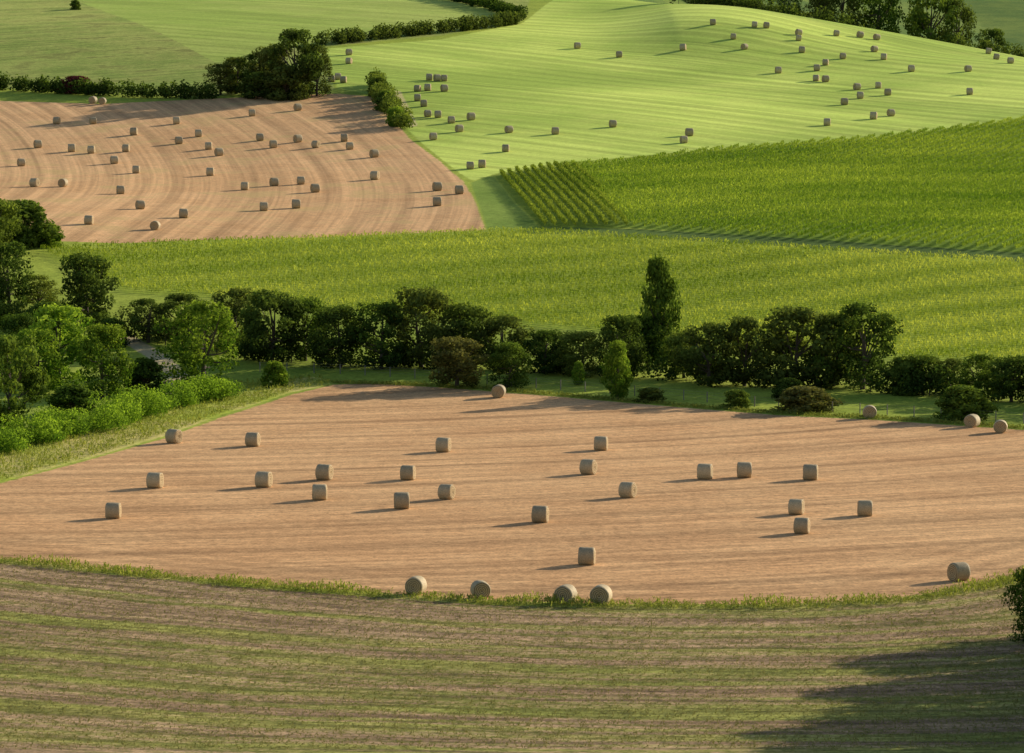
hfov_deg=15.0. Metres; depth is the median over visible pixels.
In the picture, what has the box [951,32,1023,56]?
hedgerow
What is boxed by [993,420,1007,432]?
hay bale
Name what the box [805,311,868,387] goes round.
broadleaf tree
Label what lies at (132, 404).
bracken hedgerow
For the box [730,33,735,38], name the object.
hay bale
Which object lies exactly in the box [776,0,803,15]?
broadleaf tree
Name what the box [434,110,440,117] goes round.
hay bale
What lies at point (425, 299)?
broadleaf tree
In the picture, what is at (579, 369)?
poplar tree
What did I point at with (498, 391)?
hay bale
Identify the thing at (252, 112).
hay bale
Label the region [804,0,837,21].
broadleaf tree
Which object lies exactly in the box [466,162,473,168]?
hay bale
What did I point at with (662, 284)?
poplar tree
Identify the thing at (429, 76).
hay bale
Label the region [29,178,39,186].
hay bale
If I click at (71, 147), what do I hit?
hay bale
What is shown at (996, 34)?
broadleaf tree
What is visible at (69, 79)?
copper shrub
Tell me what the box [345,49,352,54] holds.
hay bale
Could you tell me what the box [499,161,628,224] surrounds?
maize crop
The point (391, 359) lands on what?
broadleaf tree
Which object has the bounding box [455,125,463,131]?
hay bale
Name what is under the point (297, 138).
hay bale
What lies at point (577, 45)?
hay bale
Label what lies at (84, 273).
broadleaf tree
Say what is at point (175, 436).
hay bale
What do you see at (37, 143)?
hay bale
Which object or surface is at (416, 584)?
hay bale
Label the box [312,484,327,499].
hay bale
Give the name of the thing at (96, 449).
verge grass
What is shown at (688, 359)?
broadleaf tree
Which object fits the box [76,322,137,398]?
broadleaf tree
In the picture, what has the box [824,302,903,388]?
broadleaf tree
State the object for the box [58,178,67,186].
hay bale
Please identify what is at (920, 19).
broadleaf tree
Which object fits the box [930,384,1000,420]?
shrub
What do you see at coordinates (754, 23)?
hay bale
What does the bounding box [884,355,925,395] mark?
shrub
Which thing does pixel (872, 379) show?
hedgerow
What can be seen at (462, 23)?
hedgerow
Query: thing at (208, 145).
hay bale
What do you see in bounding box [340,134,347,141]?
hay bale
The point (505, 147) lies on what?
hay bale
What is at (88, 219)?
hay bale
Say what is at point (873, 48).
hay bale
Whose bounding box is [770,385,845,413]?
shrub
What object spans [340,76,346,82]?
hay bale
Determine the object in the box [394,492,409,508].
hay bale
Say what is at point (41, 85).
hedgerow
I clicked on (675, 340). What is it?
broadleaf tree
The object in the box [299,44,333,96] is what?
broadleaf tree
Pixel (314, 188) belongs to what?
hay bale
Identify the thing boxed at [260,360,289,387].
shrub
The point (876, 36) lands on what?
hay bale
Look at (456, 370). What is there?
shrub
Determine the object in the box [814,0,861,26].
broadleaf tree
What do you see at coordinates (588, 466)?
hay bale
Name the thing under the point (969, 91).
hay bale
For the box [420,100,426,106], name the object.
hay bale
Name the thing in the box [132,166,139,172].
hay bale
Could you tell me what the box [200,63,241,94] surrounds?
broadleaf tree
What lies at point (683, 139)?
hay bale
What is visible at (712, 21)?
hay bale
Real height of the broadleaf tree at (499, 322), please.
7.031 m
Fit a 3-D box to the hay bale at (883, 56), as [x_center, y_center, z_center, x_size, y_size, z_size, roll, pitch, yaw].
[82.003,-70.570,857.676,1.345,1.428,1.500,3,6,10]
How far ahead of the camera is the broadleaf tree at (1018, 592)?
261.47 m
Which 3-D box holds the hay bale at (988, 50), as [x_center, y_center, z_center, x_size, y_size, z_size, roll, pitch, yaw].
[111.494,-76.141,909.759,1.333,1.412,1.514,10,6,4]
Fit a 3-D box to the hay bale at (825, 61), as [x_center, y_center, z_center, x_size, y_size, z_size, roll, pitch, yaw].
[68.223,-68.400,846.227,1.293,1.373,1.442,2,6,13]
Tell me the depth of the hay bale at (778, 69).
832.98 m
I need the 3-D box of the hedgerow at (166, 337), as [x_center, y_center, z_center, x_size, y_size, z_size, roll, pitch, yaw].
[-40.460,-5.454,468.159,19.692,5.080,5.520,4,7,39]
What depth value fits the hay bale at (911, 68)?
835.58 m
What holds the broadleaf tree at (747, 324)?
on the ground at (942, 496)
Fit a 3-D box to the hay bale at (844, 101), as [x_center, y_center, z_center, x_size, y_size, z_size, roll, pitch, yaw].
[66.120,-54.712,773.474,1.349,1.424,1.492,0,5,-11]
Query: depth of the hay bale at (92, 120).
743.17 m
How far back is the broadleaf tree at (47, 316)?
434.10 m
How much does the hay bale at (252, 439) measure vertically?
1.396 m
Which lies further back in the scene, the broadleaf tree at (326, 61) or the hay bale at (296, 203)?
the broadleaf tree at (326, 61)
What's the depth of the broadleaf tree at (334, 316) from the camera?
451.13 m
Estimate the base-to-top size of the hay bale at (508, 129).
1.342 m
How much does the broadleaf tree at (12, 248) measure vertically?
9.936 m
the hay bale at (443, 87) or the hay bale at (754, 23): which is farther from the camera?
the hay bale at (754, 23)
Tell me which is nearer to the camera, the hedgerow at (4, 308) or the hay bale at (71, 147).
the hedgerow at (4, 308)
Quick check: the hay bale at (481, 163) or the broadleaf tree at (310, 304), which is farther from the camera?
the hay bale at (481, 163)
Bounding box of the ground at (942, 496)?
[0,0,1023,752]
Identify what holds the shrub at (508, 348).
on the ground at (942, 496)
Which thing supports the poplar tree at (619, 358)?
on the ground at (942, 496)
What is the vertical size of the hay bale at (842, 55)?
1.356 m
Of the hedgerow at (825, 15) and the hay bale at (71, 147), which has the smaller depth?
the hay bale at (71, 147)
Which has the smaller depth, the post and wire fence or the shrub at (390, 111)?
the post and wire fence
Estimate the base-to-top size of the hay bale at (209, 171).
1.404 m
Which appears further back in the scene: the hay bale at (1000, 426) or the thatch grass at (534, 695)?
the hay bale at (1000, 426)
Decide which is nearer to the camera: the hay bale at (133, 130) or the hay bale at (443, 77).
the hay bale at (133, 130)
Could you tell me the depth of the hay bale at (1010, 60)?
856.25 m
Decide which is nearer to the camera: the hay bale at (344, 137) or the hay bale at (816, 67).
the hay bale at (344, 137)
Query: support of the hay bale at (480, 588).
on the ground at (942, 496)
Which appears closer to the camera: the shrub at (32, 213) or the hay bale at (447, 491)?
the hay bale at (447, 491)
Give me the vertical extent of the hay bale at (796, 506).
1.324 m
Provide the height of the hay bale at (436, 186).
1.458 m
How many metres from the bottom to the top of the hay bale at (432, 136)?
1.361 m
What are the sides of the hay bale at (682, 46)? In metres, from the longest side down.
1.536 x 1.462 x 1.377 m
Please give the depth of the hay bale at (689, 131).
714.38 m
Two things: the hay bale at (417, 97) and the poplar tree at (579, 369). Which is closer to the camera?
the poplar tree at (579, 369)
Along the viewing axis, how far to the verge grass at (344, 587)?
283.44 m
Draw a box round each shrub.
[2,199,59,248]
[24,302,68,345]
[32,223,65,247]
[44,383,97,415]
[58,76,90,93]
[69,0,80,9]
[100,318,130,347]
[123,356,166,391]
[235,71,271,98]
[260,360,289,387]
[262,63,309,100]
[366,76,390,95]
[372,90,392,110]
[385,106,403,126]
[428,335,489,387]
[484,341,531,387]
[632,387,666,403]
[719,389,752,408]
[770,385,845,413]
[771,377,802,397]
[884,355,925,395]
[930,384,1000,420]
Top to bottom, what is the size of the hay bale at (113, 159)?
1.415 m
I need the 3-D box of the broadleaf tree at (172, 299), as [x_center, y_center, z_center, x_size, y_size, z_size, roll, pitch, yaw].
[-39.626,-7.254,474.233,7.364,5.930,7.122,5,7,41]
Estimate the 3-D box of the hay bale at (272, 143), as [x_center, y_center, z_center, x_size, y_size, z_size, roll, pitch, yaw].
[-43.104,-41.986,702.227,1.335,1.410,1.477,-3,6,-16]
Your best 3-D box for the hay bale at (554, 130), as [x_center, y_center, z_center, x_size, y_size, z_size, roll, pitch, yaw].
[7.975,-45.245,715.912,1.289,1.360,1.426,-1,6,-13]
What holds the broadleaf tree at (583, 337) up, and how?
on the ground at (942, 496)
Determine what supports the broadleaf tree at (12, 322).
on the ground at (942, 496)
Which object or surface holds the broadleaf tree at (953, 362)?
on the ground at (942, 496)
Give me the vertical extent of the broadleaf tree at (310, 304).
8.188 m
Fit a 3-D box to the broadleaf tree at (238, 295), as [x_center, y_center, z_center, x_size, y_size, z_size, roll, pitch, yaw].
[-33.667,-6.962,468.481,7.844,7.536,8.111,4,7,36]
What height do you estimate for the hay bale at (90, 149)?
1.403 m
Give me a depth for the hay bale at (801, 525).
316.81 m
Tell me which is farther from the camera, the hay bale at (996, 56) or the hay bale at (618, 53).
the hay bale at (996, 56)
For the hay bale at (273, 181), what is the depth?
638.88 m
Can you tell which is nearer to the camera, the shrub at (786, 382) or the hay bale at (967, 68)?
the shrub at (786, 382)
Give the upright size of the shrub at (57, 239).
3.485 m
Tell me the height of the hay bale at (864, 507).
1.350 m
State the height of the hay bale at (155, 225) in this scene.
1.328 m
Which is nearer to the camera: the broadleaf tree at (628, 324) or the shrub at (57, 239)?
the broadleaf tree at (628, 324)
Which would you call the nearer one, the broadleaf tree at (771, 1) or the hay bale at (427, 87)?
the hay bale at (427, 87)
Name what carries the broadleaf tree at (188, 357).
on the ground at (942, 496)
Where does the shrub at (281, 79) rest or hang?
on the ground at (942, 496)
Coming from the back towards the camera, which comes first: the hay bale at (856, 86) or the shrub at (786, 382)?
the hay bale at (856, 86)
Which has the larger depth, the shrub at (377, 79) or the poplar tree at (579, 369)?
the shrub at (377, 79)
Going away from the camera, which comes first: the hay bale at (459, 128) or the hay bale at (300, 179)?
the hay bale at (300, 179)
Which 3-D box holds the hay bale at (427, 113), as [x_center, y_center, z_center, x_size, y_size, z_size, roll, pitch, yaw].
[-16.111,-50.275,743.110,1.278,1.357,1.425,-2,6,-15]
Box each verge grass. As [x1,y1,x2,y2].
[0,373,334,479]
[0,553,1023,609]
[330,379,1023,428]
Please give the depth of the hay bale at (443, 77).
804.23 m
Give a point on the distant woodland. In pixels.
(803, 13)
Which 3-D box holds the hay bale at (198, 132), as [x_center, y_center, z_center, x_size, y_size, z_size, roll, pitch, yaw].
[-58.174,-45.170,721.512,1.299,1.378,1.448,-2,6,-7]
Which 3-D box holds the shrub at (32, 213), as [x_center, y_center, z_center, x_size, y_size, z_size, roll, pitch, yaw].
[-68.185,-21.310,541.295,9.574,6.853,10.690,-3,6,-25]
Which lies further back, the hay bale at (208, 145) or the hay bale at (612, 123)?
the hay bale at (612, 123)
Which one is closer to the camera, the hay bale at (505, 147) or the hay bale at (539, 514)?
the hay bale at (539, 514)
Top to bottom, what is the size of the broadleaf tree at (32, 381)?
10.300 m
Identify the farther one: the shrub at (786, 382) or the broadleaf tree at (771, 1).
the broadleaf tree at (771, 1)
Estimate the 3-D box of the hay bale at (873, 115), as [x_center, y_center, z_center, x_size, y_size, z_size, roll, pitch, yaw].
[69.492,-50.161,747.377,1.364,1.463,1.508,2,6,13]
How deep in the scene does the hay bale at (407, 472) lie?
353.55 m
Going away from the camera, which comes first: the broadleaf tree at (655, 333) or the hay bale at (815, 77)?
the broadleaf tree at (655, 333)
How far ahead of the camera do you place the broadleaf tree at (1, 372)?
384.17 m
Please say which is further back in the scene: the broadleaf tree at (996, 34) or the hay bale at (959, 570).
the broadleaf tree at (996, 34)
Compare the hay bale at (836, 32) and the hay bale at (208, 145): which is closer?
the hay bale at (208, 145)
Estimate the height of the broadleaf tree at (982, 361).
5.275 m
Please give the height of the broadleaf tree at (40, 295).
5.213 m
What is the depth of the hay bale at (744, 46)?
864.14 m
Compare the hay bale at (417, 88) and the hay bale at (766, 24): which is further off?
the hay bale at (766, 24)
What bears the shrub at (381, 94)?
on the ground at (942, 496)
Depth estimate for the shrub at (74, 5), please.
955.03 m
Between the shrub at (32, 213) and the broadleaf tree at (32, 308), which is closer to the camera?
the broadleaf tree at (32, 308)
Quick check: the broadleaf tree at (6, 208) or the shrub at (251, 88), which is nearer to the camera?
the broadleaf tree at (6, 208)
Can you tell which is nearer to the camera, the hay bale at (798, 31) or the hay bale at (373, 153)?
the hay bale at (373, 153)
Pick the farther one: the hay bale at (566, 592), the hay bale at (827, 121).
the hay bale at (827, 121)
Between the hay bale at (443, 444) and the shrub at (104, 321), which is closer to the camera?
the hay bale at (443, 444)
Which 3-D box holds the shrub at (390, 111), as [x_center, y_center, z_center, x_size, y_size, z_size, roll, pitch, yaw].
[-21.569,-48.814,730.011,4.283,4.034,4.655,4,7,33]
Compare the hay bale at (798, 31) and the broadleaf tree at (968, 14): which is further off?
the broadleaf tree at (968, 14)
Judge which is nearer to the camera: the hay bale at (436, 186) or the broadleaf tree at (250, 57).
the hay bale at (436, 186)
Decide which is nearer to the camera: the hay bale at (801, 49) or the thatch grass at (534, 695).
the thatch grass at (534, 695)
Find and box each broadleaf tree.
[0,198,23,254]
[0,240,36,310]
[0,312,42,364]
[0,334,52,429]
[0,356,3,392]
[8,328,65,392]
[18,303,99,388]
[19,274,63,307]
[58,250,121,323]
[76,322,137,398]
[118,297,175,342]
[151,292,208,339]
[152,299,240,386]
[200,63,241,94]
[206,287,271,346]
[216,56,252,93]
[231,53,265,94]
[237,288,309,362]
[246,43,290,92]
[266,27,324,97]
[275,295,328,360]
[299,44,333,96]
[303,304,368,368]
[342,301,411,369]
[385,286,457,369]
[440,301,498,365]
[472,313,533,369]
[518,329,567,374]
[552,330,603,377]
[594,313,648,376]
[613,314,676,366]
[658,329,701,377]
[671,321,747,387]
[714,315,772,388]
[741,0,773,10]
[752,305,841,389]
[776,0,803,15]
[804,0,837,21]
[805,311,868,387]
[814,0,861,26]
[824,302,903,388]
[846,0,906,33]
[898,353,948,393]
[903,0,959,42]
[927,358,974,392]
[929,0,976,46]
[954,353,998,394]
[971,28,1010,53]
[981,354,1023,401]
[1000,566,1023,641]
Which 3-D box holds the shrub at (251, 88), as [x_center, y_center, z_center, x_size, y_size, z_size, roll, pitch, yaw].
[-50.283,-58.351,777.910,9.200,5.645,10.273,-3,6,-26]
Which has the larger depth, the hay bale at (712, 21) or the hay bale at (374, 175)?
the hay bale at (712, 21)
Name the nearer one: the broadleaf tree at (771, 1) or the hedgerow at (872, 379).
the hedgerow at (872, 379)
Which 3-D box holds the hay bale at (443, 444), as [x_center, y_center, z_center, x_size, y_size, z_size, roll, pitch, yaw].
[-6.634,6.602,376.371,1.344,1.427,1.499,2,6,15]
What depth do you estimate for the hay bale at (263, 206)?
595.23 m
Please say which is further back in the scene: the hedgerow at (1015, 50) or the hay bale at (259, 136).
the hedgerow at (1015, 50)
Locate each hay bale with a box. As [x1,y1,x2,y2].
[17,158,25,165]
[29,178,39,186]
[33,140,41,147]
[53,117,60,123]
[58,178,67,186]
[68,144,74,151]
[84,215,93,224]
[87,146,94,152]
[88,96,96,103]
[89,117,96,123]
[98,97,106,103]
[105,502,121,518]
[110,156,117,163]
[116,186,124,193]
[122,144,129,151]
[130,127,137,134]
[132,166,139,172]
[135,200,144,208]
[146,472,163,487]
[150,221,160,229]
[165,429,182,443]
[173,117,179,123]
[175,136,182,143]
[179,209,187,217]
[195,129,201,136]
[205,142,211,149]
[206,168,213,175]
[214,148,223,155]
[241,182,248,189]
[245,432,260,446]
[249,109,255,115]
[255,471,272,487]
[256,133,263,140]
[260,202,267,210]
[269,140,276,147]
[269,178,278,185]
[292,199,300,207]
[293,103,301,110]
[293,134,302,141]
[297,176,304,184]
[310,184,319,192]
[311,140,319,147]
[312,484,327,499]
[315,464,333,479]
[335,73,340,79]
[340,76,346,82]
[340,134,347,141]
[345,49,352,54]
[345,58,352,63]
[346,142,353,149]
[369,149,378,157]
[370,171,379,179]
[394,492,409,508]
[400,465,415,479]
[405,576,426,594]
[414,85,420,91]
[414,94,420,100]
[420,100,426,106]
[424,84,430,90]
[424,110,431,116]
[426,74,432,79]
[429,133,436,139]
[432,182,441,190]
[433,74,440,80]
[433,197,441,205]
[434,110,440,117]
[435,437,450,451]
[437,484,455,499]
[440,84,447,91]
[441,75,446,80]
[448,116,454,122]
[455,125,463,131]
[455,185,463,193]
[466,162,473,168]
[467,112,475,119]
[470,580,490,598]
[478,160,485,167]
[491,384,505,397]
[502,144,508,151]
[504,126,512,132]
[531,505,548,522]
[551,127,558,133]
[554,584,576,603]
[574,42,580,48]
[578,547,595,564]
[579,459,597,474]
[590,584,611,604]
[594,436,607,450]
[609,120,616,126]
[616,51,621,56]
[618,482,636,497]
[679,44,685,49]
[680,136,687,142]
[685,128,693,135]
[697,463,712,479]
[710,19,715,24]
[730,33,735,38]
[737,462,751,477]
[741,44,747,49]
[752,21,757,27]
[763,22,769,27]
[775,67,781,72]
[788,499,804,514]
[793,517,809,533]
[795,29,802,34]
[796,35,801,40]
[799,46,804,52]
[803,464,817,479]
[813,75,818,80]
[814,64,819,70]
[822,59,828,64]
[822,75,829,81]
[824,118,830,125]
[833,30,839,35]
[839,53,845,58]
[841,98,847,104]
[853,83,860,89]
[856,31,863,37]
[857,92,863,98]
[857,500,872,515]
[862,405,876,418]
[870,46,877,51]
[870,112,876,118]
[873,34,880,39]
[875,82,880,87]
[881,53,886,59]
[884,89,890,95]
[887,109,894,115]
[908,65,914,71]
[947,562,970,581]
[964,65,971,71]
[964,414,979,427]
[966,88,972,94]
[986,48,991,53]
[993,53,999,59]
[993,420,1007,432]
[1007,57,1013,63]
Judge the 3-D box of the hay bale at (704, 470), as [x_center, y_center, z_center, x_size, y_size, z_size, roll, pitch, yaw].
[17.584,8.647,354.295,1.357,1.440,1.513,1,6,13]
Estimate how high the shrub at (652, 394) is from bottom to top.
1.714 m
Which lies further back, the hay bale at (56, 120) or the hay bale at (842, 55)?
the hay bale at (842, 55)
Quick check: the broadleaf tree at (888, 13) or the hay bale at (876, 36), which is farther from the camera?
the broadleaf tree at (888, 13)
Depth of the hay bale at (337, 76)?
805.62 m
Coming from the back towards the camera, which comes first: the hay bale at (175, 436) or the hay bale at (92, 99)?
the hay bale at (92, 99)
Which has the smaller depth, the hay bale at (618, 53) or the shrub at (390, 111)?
the shrub at (390, 111)
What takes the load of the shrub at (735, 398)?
on the ground at (942, 496)
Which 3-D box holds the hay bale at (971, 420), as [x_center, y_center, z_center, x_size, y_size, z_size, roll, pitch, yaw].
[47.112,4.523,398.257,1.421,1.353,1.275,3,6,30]
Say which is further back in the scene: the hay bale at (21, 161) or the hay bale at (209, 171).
the hay bale at (21, 161)
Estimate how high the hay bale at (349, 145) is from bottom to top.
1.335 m
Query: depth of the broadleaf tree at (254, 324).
454.14 m
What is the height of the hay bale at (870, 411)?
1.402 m
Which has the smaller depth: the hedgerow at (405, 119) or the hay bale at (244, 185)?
the hay bale at (244, 185)
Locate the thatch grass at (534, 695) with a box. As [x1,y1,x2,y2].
[0,561,1023,750]
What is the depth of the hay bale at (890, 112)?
752.91 m
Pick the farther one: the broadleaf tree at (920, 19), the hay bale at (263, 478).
the broadleaf tree at (920, 19)
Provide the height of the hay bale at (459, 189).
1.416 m
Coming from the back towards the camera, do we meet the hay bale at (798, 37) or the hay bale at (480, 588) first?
the hay bale at (798, 37)
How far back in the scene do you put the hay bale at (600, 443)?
377.60 m
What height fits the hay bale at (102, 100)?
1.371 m
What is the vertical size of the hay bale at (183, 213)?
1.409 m
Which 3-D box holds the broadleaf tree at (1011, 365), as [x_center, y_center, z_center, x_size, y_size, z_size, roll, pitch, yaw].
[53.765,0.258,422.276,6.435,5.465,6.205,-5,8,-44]
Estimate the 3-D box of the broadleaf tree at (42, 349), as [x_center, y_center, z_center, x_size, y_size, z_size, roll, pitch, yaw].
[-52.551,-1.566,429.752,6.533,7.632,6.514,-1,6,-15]
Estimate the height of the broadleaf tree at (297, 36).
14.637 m
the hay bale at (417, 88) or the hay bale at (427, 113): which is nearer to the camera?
the hay bale at (427, 113)
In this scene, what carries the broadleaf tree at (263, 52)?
on the ground at (942, 496)
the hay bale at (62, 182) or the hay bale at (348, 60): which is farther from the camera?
the hay bale at (348, 60)
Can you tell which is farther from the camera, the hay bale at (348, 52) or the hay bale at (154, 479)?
the hay bale at (348, 52)
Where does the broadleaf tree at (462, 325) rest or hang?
on the ground at (942, 496)
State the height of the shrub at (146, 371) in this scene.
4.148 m
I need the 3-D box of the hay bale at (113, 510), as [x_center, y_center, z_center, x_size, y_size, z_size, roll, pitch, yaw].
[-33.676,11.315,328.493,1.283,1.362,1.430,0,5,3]
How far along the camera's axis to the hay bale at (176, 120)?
740.32 m
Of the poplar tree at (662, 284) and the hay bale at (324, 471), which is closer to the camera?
the hay bale at (324, 471)
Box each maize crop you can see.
[40,226,1023,359]
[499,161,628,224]
[553,115,1023,248]
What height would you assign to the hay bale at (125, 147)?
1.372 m
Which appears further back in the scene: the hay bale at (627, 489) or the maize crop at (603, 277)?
the maize crop at (603, 277)
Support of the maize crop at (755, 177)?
on the ground at (942, 496)
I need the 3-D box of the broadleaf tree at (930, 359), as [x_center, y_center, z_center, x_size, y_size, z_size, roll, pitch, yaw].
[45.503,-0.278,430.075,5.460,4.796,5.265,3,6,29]
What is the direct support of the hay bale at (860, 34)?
on the ground at (942, 496)
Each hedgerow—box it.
[0,71,218,98]
[0,299,116,328]
[0,372,244,454]
[113,308,232,354]
[223,325,1023,399]
[314,10,526,45]
[364,67,415,127]
[452,0,527,18]
[669,0,854,24]
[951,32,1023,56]
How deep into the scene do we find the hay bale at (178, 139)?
711.28 m
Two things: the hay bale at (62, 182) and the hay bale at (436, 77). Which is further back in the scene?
the hay bale at (436, 77)
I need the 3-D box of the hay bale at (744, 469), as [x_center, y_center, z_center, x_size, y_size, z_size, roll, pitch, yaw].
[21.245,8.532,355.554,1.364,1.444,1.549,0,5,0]
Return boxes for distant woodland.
[694,0,966,43]
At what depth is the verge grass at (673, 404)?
419.34 m
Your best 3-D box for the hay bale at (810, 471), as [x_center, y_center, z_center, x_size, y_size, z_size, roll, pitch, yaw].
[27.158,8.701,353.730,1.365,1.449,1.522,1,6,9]
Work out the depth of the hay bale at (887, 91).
792.01 m
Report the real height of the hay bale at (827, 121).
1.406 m
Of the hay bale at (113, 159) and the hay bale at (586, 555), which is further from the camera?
the hay bale at (113, 159)
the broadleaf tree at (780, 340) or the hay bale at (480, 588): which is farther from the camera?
the broadleaf tree at (780, 340)
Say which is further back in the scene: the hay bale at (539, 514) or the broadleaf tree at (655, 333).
the broadleaf tree at (655, 333)
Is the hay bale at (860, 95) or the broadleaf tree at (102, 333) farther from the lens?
the hay bale at (860, 95)
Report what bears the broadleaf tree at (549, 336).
on the ground at (942, 496)
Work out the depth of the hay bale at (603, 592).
279.35 m
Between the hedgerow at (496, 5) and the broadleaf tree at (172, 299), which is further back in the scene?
the hedgerow at (496, 5)
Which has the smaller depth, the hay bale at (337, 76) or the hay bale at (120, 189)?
the hay bale at (120, 189)
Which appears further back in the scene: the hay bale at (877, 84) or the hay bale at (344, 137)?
the hay bale at (877, 84)
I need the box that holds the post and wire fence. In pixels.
[259,362,1023,423]
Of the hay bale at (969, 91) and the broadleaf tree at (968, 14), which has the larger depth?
the broadleaf tree at (968, 14)
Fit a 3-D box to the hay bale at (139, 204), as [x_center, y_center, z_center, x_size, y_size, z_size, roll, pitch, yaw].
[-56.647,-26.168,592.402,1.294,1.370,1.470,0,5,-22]
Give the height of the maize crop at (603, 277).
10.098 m
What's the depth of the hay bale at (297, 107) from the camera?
756.41 m
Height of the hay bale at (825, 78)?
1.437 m
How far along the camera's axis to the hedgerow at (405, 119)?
749.81 m
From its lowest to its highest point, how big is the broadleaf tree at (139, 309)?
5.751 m
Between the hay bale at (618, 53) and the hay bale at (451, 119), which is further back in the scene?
the hay bale at (618, 53)
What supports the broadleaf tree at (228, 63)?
on the ground at (942, 496)
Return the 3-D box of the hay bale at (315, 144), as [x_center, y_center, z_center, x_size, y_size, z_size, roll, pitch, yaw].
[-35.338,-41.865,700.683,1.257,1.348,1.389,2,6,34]
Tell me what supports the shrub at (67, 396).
on the ground at (942, 496)
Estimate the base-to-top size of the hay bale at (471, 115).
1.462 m
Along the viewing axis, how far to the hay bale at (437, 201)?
600.71 m
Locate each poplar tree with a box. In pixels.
[571,361,585,384]
[599,339,633,398]
[639,253,682,366]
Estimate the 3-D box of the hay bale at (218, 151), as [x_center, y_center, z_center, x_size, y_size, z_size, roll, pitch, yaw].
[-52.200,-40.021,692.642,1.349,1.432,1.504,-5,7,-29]

